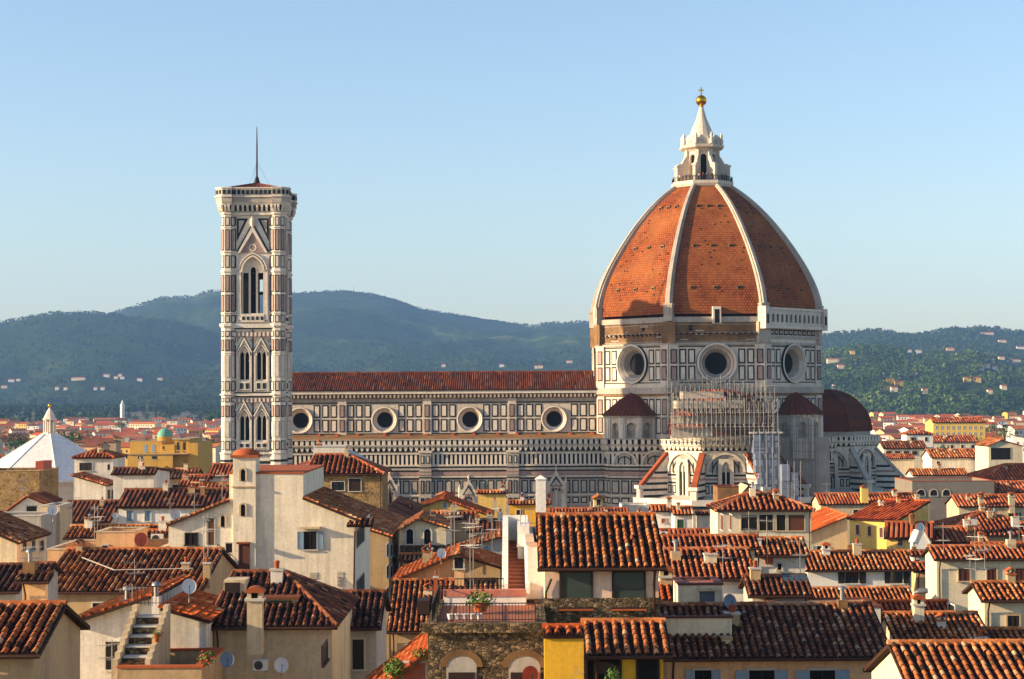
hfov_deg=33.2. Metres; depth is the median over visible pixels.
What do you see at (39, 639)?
house
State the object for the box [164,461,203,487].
house
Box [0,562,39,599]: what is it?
house
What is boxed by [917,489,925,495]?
window
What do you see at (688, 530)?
house
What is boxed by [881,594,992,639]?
house
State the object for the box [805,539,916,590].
house
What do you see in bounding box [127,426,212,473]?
palace
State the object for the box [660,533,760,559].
house
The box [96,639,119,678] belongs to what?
tv antenna
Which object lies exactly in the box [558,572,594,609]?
window
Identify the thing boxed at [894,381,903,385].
villa
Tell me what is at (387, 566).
window
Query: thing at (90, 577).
house
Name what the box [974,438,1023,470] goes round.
house
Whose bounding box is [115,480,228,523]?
house
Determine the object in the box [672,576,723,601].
house
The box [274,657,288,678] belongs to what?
satellite dish
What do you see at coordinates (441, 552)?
satellite dish
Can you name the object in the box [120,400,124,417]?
church spire
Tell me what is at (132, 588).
tv antenna
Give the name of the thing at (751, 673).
window
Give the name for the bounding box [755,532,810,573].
house
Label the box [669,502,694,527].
house
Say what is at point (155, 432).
house
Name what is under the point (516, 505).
house
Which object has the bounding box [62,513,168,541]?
house
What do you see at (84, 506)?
house
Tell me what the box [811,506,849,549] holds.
house
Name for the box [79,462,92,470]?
window
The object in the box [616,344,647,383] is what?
round window
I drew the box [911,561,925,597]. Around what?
house
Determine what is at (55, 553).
roof terrace
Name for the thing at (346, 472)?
house
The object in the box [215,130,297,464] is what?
bell tower
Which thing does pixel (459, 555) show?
house
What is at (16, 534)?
house
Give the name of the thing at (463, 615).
plant pot
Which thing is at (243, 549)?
door
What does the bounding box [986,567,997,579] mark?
window
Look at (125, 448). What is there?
house
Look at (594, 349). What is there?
round window
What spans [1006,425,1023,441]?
house
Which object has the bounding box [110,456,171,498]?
house
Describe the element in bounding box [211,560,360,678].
house
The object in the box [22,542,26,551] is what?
window
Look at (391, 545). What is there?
window
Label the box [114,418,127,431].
tree
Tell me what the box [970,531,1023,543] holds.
house
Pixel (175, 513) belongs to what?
satellite dish
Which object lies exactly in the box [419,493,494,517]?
house
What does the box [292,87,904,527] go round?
cathedral
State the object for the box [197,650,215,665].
potted plant
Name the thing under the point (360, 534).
window
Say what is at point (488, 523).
house
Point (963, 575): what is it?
window
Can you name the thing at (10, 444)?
tree
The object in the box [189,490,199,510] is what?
tv antenna
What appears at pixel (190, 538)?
window
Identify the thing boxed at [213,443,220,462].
house
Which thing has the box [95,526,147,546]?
house
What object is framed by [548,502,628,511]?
house
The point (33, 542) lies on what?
window
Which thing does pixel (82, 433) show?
tree
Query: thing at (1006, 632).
house
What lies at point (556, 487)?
gabled gothic window
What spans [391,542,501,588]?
house
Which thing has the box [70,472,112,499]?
house
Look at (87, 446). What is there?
house
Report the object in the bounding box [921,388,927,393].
villa
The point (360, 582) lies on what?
window
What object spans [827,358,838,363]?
villa
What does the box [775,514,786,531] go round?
window
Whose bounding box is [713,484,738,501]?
house
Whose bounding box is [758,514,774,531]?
window
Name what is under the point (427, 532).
window
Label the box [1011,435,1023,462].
house
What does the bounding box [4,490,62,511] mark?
house
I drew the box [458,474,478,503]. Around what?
gabled gothic window
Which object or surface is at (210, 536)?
door
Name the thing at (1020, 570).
window
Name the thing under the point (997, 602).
house
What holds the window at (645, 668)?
in the house at (633, 648)
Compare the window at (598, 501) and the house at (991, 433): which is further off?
the house at (991, 433)
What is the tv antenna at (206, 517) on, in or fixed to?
on the house at (90, 577)
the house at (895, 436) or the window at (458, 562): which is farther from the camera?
the house at (895, 436)
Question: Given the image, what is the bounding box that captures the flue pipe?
[911,588,927,609]
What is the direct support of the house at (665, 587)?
on the ground
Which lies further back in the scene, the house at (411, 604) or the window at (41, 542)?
the window at (41, 542)
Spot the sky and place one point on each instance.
(484, 159)
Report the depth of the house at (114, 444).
799.31 m
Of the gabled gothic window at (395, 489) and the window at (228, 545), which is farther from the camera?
the gabled gothic window at (395, 489)
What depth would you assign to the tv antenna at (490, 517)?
159.49 m
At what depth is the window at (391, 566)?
170.90 m
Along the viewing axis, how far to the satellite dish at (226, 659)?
78.53 m
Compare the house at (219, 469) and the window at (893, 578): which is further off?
the house at (219, 469)
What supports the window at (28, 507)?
in the house at (33, 501)
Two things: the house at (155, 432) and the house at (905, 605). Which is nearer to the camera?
the house at (905, 605)
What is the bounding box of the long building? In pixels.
[894,477,993,520]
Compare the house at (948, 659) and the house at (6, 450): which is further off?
the house at (6, 450)
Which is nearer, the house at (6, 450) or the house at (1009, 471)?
the house at (1009, 471)
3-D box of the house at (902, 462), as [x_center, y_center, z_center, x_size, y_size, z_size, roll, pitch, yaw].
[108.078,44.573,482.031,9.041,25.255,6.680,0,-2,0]
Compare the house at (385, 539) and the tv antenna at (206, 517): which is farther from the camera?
the house at (385, 539)
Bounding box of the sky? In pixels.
[0,0,1023,333]
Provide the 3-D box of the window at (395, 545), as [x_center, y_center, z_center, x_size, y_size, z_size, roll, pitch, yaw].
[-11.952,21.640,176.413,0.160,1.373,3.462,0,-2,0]
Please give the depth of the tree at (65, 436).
899.49 m
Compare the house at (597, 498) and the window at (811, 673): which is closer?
the window at (811, 673)
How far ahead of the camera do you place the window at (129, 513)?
189.86 m
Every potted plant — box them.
[151,628,163,641]
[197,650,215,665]
[383,657,405,678]
[411,647,427,658]
[465,589,496,611]
[604,666,622,678]
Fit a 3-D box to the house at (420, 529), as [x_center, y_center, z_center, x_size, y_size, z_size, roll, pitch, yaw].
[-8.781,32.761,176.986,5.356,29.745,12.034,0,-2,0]
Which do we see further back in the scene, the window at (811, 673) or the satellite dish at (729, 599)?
the satellite dish at (729, 599)
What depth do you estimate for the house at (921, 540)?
180.38 m
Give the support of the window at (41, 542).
in the house at (16, 534)
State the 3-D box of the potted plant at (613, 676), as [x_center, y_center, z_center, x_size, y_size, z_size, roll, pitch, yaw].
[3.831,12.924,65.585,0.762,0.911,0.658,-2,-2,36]
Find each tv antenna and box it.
[19,543,42,558]
[67,494,77,523]
[89,505,104,530]
[90,504,101,546]
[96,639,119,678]
[117,584,146,601]
[125,559,145,581]
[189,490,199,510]
[195,518,214,532]
[198,515,218,530]
[213,474,228,484]
[442,511,459,550]
[444,512,463,548]
[459,520,478,588]
[462,524,483,588]
[472,532,490,545]
[484,515,498,550]
[492,506,501,531]
[711,542,734,587]
[737,512,757,529]
[755,516,775,564]
[788,537,810,572]
[933,526,951,551]
[962,551,974,579]
[966,536,983,579]
[975,543,991,569]
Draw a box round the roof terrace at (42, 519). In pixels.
[6,511,56,560]
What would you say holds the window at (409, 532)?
in the house at (420, 529)
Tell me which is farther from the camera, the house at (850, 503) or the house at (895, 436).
the house at (895, 436)
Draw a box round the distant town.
[0,410,1023,441]
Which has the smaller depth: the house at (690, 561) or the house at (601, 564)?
the house at (601, 564)
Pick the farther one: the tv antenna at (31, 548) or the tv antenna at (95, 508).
the tv antenna at (95, 508)
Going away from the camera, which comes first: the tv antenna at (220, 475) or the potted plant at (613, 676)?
the potted plant at (613, 676)
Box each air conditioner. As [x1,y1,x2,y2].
[151,534,163,538]
[253,659,268,671]
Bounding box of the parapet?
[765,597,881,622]
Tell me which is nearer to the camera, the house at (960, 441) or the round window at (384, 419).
the round window at (384, 419)
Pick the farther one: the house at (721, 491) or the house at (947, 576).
the house at (721, 491)
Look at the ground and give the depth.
2546.93 m
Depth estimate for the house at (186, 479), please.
251.54 m
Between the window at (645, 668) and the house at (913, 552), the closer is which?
the window at (645, 668)
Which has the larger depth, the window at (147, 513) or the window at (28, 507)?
the window at (147, 513)
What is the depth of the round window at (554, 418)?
389.95 m
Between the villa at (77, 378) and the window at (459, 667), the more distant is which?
the villa at (77, 378)
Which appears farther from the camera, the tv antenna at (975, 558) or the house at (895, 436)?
the house at (895, 436)
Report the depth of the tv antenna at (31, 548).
107.59 m
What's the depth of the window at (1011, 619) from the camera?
107.86 m
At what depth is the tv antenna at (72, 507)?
184.49 m
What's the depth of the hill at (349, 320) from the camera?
5430.42 m
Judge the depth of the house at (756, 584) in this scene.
99.69 m
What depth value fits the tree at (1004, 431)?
997.28 m
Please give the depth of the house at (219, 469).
256.47 m
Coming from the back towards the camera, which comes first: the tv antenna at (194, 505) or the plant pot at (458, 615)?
the tv antenna at (194, 505)
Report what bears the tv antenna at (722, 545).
on the house at (690, 561)
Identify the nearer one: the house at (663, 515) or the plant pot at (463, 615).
the plant pot at (463, 615)
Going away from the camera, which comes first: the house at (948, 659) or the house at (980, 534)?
the house at (948, 659)
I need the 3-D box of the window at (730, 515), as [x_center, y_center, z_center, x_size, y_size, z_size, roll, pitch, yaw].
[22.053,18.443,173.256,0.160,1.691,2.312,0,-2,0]
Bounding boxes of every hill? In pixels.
[0,313,325,405]
[110,290,592,371]
[552,329,1023,370]
[822,348,1023,414]
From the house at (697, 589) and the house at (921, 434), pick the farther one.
the house at (921, 434)
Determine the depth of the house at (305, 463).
208.61 m
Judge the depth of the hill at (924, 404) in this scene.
2658.89 m
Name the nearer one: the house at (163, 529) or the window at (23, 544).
the window at (23, 544)
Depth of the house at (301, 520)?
139.54 m
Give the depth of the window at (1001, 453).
454.68 m
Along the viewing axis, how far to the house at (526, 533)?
83.61 m
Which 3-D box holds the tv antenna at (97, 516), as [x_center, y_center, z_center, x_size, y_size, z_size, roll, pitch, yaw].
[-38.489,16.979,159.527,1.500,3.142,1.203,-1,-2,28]
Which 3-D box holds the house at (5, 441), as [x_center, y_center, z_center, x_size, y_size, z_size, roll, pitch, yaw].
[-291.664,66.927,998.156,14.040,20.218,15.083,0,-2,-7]
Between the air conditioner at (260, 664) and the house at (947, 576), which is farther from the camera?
the house at (947, 576)
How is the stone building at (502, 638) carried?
on the ground
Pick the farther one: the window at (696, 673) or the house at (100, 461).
the house at (100, 461)
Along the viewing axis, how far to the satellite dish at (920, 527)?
179.91 m
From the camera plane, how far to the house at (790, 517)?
184.87 m
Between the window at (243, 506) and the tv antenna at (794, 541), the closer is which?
the tv antenna at (794, 541)
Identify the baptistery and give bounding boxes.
[0,402,86,501]
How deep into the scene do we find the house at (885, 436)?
1102.97 m
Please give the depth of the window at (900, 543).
195.27 m
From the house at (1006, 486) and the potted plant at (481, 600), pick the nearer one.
the potted plant at (481, 600)
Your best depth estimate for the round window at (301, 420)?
390.33 m
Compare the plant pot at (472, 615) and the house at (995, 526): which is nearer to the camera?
the plant pot at (472, 615)
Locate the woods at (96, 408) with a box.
[0,289,1023,426]
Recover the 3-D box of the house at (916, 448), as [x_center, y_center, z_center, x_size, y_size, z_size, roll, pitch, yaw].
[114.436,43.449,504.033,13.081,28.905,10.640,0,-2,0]
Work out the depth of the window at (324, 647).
80.37 m
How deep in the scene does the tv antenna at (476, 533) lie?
139.34 m
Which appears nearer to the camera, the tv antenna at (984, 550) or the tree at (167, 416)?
the tv antenna at (984, 550)
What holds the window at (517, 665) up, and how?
in the stone building at (502, 638)
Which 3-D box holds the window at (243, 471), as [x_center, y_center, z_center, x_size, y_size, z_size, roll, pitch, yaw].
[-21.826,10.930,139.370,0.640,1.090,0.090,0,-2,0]
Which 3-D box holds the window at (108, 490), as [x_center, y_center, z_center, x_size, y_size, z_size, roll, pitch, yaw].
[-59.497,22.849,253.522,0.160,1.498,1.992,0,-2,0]
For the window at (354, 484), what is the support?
in the house at (346, 472)
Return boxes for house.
[0,437,3,453]
[0,460,58,510]
[0,510,51,562]
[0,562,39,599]
[0,600,89,678]
[3,437,20,451]
[3,445,10,454]
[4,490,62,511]
[13,548,53,599]
[26,561,63,599]
[40,502,71,544]
[56,538,240,613]
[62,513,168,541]
[67,497,118,523]
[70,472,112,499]
[71,444,128,479]
[74,436,121,452]
[78,434,101,438]
[78,574,189,678]
[80,442,109,450]
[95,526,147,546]
[102,435,123,441]
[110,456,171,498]
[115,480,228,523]
[121,444,129,466]
[147,516,168,538]
[152,429,173,438]
[158,590,224,647]
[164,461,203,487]
[166,448,375,589]
[177,473,212,487]
[190,475,228,487]
[208,463,232,481]
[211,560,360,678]
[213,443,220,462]
[297,461,309,464]
[308,446,391,509]
[313,439,372,461]
[342,589,391,678]
[365,632,427,678]
[370,505,407,659]
[386,571,498,655]
[388,483,412,509]
[388,495,423,517]
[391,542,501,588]
[397,509,453,566]
[398,552,435,565]
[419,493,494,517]
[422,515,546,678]
[431,502,477,543]
[435,490,455,495]
[443,528,501,554]
[448,547,470,585]
[466,509,502,537]
[476,482,507,516]
[508,492,550,525]
[517,475,545,602]
[535,511,666,678]
[542,623,583,678]
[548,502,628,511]
[581,617,672,678]
[591,493,604,506]
[619,502,648,511]
[648,496,671,527]
[658,539,752,601]
[658,565,673,601]
[659,528,709,533]
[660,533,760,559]
[660,585,886,678]
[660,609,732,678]
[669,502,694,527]
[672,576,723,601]
[694,510,709,527]
[706,481,815,549]
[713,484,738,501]
[737,560,814,601]
[738,483,758,493]
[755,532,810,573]
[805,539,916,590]
[810,485,914,544]
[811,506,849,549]
[811,586,912,598]
[847,492,930,548]
[863,638,1023,678]
[871,599,948,610]
[877,438,926,467]
[880,435,889,438]
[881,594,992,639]
[883,453,914,476]
[884,513,933,556]
[889,434,901,438]
[900,428,934,447]
[905,463,968,476]
[907,542,924,560]
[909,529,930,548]
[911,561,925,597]
[920,530,1023,609]
[921,447,974,472]
[925,416,985,439]
[932,516,989,543]
[933,434,977,447]
[934,503,1023,540]
[944,492,1023,520]
[947,567,1023,626]
[967,463,1023,479]
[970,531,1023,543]
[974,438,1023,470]
[985,432,996,435]
[985,436,1002,439]
[986,626,1023,638]
[994,480,1023,493]
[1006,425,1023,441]
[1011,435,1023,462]
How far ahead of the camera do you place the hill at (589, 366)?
4628.34 m
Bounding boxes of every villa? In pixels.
[71,377,85,380]
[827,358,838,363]
[890,386,897,391]
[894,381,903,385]
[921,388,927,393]
[963,377,980,382]
[981,332,993,334]
[1000,385,1006,389]
[1007,359,1020,362]
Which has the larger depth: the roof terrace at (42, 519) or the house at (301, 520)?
the roof terrace at (42, 519)
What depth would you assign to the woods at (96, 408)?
4218.68 m
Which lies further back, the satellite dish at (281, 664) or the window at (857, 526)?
the window at (857, 526)
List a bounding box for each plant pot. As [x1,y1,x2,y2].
[447,613,452,618]
[454,613,460,618]
[461,613,467,618]
[468,613,474,618]
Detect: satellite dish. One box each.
[48,504,57,521]
[134,533,147,546]
[171,509,180,518]
[182,579,195,593]
[220,652,233,675]
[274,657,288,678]
[437,548,445,557]
[522,666,538,678]
[724,594,735,608]
[917,523,923,532]
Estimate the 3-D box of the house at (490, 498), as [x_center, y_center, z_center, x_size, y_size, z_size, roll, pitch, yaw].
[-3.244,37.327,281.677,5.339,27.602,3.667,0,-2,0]
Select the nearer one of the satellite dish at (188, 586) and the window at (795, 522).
the satellite dish at (188, 586)
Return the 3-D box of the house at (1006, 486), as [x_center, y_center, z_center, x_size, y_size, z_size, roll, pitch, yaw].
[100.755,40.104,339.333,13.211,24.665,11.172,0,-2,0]
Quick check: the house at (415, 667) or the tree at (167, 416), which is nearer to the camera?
the house at (415, 667)
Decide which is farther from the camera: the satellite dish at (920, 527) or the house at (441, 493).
the house at (441, 493)
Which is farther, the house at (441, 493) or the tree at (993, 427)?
the tree at (993, 427)
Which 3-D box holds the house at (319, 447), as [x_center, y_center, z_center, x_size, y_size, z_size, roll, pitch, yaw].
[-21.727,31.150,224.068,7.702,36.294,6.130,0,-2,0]
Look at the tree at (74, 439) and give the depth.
848.46 m
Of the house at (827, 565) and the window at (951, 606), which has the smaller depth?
the window at (951, 606)
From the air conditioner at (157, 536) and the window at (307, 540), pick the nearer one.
the window at (307, 540)
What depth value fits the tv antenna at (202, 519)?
121.19 m
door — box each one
[206,517,214,544]
[238,544,249,568]
[677,519,684,527]
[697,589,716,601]
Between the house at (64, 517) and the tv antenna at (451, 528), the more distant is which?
the house at (64, 517)
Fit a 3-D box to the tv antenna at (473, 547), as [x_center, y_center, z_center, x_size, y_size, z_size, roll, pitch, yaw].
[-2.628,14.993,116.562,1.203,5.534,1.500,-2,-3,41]
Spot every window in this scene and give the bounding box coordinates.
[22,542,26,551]
[26,505,37,510]
[30,540,36,551]
[39,539,45,551]
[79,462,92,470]
[91,602,102,607]
[102,640,119,671]
[107,489,110,498]
[125,510,133,521]
[143,510,151,521]
[184,532,198,545]
[219,514,226,526]
[225,542,232,553]
[239,467,246,480]
[239,503,246,515]
[292,407,313,433]
[297,530,322,550]
[321,639,329,667]
[331,481,345,490]
[347,478,361,491]
[351,637,366,670]
[356,527,364,547]
[356,572,364,588]
[371,407,397,432]
[386,542,389,558]
[386,563,389,579]
[388,471,399,500]
[390,542,393,557]
[390,563,393,579]
[394,542,397,557]
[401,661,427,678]
[405,528,414,544]
[422,528,432,544]
[446,656,476,678]
[452,556,464,569]
[456,406,482,432]
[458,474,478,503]
[509,656,540,678]
[541,406,567,431]
[546,467,567,506]
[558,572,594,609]
[585,660,621,678]
[592,347,595,376]
[596,499,601,505]
[611,571,647,609]
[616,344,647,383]
[636,659,659,678]
[686,668,720,678]
[696,343,736,383]
[720,513,723,531]
[728,513,732,531]
[736,668,787,678]
[740,514,758,531]
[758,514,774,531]
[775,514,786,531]
[775,562,783,571]
[781,343,806,382]
[787,514,805,531]
[796,668,848,678]
[813,545,821,549]
[838,572,865,584]
[855,524,859,534]
[867,525,871,536]
[878,527,883,537]
[885,572,908,584]
[897,540,903,546]
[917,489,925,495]
[930,489,937,495]
[942,489,950,495]
[947,601,955,609]
[957,567,970,581]
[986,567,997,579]
[990,447,1010,459]
[1006,614,1020,625]
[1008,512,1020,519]
[1014,567,1023,579]
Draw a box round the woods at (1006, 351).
[821,324,1023,362]
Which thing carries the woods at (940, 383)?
on the hill at (924, 404)
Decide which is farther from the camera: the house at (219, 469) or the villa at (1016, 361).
the villa at (1016, 361)
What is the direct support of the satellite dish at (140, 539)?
on the roof terrace at (55, 553)
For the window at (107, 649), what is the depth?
83.88 m
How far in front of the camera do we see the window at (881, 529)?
224.59 m
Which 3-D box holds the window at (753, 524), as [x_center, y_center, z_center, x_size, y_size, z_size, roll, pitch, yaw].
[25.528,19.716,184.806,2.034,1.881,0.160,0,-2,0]
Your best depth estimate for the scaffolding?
355.67 m
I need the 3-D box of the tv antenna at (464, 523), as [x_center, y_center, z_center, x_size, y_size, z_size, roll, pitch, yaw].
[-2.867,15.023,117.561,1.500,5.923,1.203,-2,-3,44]
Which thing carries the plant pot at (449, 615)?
on the stone building at (502, 638)
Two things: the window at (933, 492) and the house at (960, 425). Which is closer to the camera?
the window at (933, 492)
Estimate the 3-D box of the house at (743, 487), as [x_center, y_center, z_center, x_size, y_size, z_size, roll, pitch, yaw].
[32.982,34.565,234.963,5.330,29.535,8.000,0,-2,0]
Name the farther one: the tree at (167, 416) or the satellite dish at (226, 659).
the tree at (167, 416)
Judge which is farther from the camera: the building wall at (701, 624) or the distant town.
the distant town
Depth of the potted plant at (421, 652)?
74.62 m
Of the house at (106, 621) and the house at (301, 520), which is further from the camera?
the house at (301, 520)
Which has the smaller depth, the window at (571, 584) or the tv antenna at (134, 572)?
the window at (571, 584)
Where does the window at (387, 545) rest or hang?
in the house at (385, 539)
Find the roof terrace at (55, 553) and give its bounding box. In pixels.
[46,539,168,562]
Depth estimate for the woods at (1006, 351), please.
4645.52 m
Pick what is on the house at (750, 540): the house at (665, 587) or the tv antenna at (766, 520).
the tv antenna at (766, 520)
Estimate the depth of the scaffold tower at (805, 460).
365.51 m
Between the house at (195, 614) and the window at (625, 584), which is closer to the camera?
the window at (625, 584)
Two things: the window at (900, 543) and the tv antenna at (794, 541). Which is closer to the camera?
the tv antenna at (794, 541)
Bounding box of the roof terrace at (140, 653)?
[112,586,223,678]
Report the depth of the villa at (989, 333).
4849.40 m
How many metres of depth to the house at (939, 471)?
352.65 m
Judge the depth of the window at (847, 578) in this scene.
149.75 m
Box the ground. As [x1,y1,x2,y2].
[11,410,207,421]
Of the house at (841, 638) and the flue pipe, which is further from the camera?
the flue pipe
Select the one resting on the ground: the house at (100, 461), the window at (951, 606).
the house at (100, 461)
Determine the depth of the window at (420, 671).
75.97 m
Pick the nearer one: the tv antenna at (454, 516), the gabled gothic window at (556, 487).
the tv antenna at (454, 516)
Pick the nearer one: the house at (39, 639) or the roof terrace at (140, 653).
the house at (39, 639)
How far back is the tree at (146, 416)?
2247.39 m
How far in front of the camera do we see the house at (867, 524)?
226.99 m
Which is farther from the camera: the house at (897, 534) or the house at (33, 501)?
the house at (897, 534)
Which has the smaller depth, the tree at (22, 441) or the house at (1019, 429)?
the tree at (22, 441)
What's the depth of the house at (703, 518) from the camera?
249.69 m
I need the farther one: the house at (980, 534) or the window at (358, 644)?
the house at (980, 534)
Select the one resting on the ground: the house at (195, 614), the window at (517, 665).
the house at (195, 614)
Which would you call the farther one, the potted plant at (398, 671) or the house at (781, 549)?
the house at (781, 549)
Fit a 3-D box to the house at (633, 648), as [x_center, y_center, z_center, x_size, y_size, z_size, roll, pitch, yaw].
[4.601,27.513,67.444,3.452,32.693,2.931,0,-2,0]
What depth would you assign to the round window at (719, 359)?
375.29 m
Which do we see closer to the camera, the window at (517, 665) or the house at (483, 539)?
the window at (517, 665)
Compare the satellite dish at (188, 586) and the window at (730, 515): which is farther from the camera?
the window at (730, 515)
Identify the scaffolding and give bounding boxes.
[663,375,800,501]
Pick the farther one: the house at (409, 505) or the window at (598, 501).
the window at (598, 501)
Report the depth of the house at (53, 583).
113.67 m
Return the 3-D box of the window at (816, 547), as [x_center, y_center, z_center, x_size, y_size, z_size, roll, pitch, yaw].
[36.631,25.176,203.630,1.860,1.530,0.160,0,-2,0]
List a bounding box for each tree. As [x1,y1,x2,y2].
[5,433,28,449]
[14,434,33,445]
[56,430,81,439]
[67,432,88,441]
[70,430,90,441]
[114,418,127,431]
[142,412,153,419]
[160,412,169,417]
[985,422,1001,434]
[996,425,1018,439]
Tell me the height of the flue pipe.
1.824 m
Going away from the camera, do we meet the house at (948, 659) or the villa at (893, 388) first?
the house at (948, 659)
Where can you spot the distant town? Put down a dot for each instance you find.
(885, 423)
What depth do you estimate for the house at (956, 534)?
199.55 m
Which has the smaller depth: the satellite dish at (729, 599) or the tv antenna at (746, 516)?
the satellite dish at (729, 599)
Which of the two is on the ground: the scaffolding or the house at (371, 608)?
the house at (371, 608)
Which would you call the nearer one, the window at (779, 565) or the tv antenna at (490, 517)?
the window at (779, 565)
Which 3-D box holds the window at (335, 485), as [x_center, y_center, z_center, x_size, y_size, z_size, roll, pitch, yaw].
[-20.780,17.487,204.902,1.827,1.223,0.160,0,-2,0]
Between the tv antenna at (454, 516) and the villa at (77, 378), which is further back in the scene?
the villa at (77, 378)
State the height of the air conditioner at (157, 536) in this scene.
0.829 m
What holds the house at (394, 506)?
on the ground
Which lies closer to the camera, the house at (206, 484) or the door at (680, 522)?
the house at (206, 484)
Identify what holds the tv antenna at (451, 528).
on the house at (487, 564)
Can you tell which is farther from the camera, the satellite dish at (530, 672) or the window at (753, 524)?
the window at (753, 524)
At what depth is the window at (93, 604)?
119.54 m
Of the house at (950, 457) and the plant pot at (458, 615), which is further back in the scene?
the house at (950, 457)
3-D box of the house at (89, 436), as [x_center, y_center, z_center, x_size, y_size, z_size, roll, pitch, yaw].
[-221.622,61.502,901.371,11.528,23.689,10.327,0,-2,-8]
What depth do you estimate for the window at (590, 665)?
67.07 m
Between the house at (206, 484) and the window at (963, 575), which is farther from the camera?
the house at (206, 484)
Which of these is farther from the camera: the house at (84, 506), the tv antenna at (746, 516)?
the house at (84, 506)
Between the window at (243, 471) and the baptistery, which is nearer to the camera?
the window at (243, 471)
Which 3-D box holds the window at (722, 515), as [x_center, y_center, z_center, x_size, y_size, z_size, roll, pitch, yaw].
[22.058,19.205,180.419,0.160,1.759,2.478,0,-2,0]
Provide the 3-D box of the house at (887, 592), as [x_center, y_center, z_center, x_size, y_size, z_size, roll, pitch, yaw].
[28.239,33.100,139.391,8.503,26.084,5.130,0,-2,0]
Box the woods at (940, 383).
[822,341,1023,414]
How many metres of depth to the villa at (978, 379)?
2697.72 m
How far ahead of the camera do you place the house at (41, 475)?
213.56 m
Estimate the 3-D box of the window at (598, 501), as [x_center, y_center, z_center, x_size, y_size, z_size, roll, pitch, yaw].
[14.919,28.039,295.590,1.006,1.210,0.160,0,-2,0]
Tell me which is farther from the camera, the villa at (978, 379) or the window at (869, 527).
the villa at (978, 379)
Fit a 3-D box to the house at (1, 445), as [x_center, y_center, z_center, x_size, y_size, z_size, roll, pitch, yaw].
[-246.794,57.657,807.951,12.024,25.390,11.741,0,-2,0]
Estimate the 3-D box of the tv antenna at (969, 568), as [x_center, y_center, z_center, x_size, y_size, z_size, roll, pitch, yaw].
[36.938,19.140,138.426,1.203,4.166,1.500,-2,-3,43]
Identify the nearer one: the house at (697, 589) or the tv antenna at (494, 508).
the house at (697, 589)
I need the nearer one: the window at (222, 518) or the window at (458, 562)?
the window at (458, 562)
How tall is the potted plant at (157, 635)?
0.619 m
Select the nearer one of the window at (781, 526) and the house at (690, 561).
the house at (690, 561)
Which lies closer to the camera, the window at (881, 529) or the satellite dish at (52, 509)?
the satellite dish at (52, 509)
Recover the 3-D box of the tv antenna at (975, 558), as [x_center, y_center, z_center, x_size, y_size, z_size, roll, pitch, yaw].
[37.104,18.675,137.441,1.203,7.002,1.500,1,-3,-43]
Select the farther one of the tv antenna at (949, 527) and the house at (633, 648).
the tv antenna at (949, 527)
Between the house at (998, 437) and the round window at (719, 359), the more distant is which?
the house at (998, 437)
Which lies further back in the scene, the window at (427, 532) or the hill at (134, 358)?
the hill at (134, 358)
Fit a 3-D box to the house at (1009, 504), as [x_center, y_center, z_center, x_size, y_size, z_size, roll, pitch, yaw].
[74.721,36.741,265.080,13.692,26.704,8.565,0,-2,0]
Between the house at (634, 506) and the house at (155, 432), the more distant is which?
the house at (155, 432)
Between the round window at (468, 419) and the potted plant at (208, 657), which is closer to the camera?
the potted plant at (208, 657)

